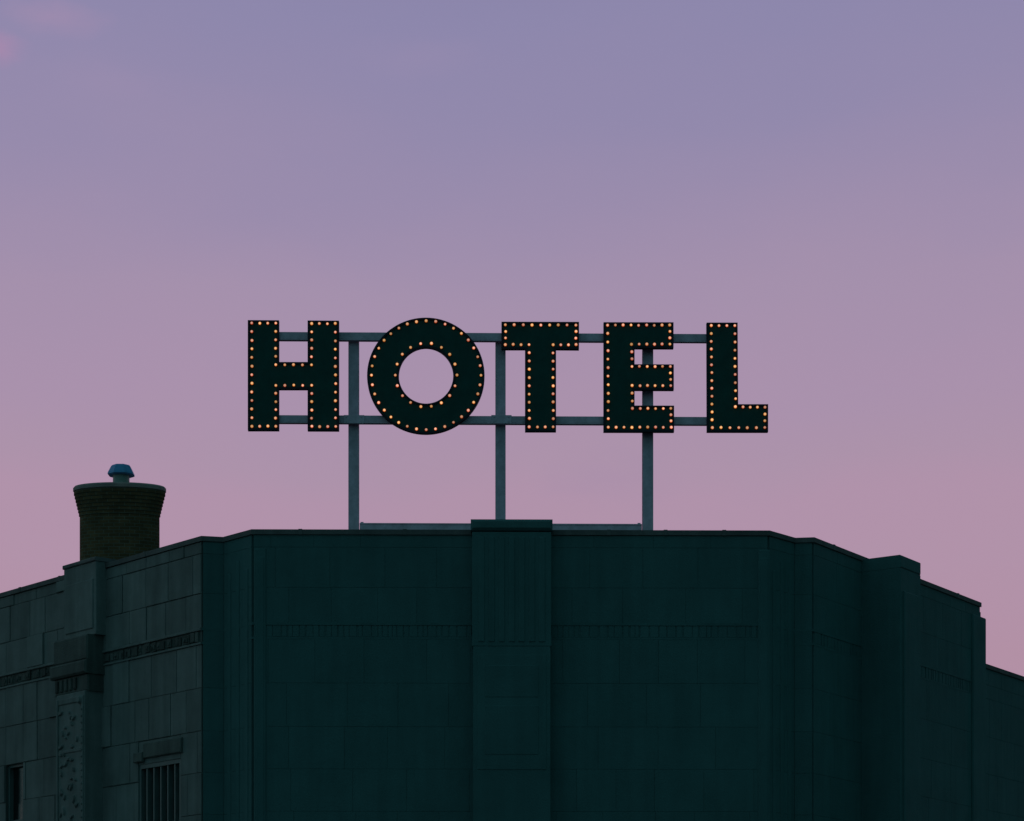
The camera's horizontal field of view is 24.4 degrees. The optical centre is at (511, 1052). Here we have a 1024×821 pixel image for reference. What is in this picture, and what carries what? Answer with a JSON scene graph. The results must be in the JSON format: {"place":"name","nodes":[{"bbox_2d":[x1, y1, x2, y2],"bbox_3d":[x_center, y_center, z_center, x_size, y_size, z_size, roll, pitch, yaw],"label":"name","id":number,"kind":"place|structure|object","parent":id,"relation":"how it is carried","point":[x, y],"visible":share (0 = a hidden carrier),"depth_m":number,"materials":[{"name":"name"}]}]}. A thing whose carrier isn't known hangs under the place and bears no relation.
{"place":"outdoors","nodes":[
{"label":"outdoors","id":0,"kind":"place"},
{"bbox_2d":[0,0,1023,675],"label":"sky","id":1,"kind":"structure","parent":0,"point":[839,183],"materials":[{"name":"purple"}]},
{"label":"ground","id":2,"kind":"structure","parent":0,"visible":0},
{"bbox_2d":[0,464,1023,820],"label":"hotel building","id":3,"kind":"structure","parent":2,"relation":"on","point":[512,670],"depth_m":56.12,"materials":[{"name":"stone"}]},
{"bbox_2d":[9,763,22,820],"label":"window","id":4,"kind":"structure","parent":3,"relation":"in","point":[15,771],"depth_m":63.60,"materials":[{"name":"glass"}]},
{"bbox_2d":[133,737,182,820],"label":"window","id":5,"kind":"structure","parent":3,"relation":"in","point":[159,782],"depth_m":58.17,"materials":[{"name":"paint"}]},
{"bbox_2d":[248,318,767,529],"bbox_3d":[-0.090,-14.620,56.768,12.396,5.741,0.703,0,0,-1],"label":"hotel sign","id":6,"kind":"object","parent":3,"relation":"on","point":[316,375],"visible":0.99,"depth_m":56.50,"materials":[{"name":"black metal"}]}
]}

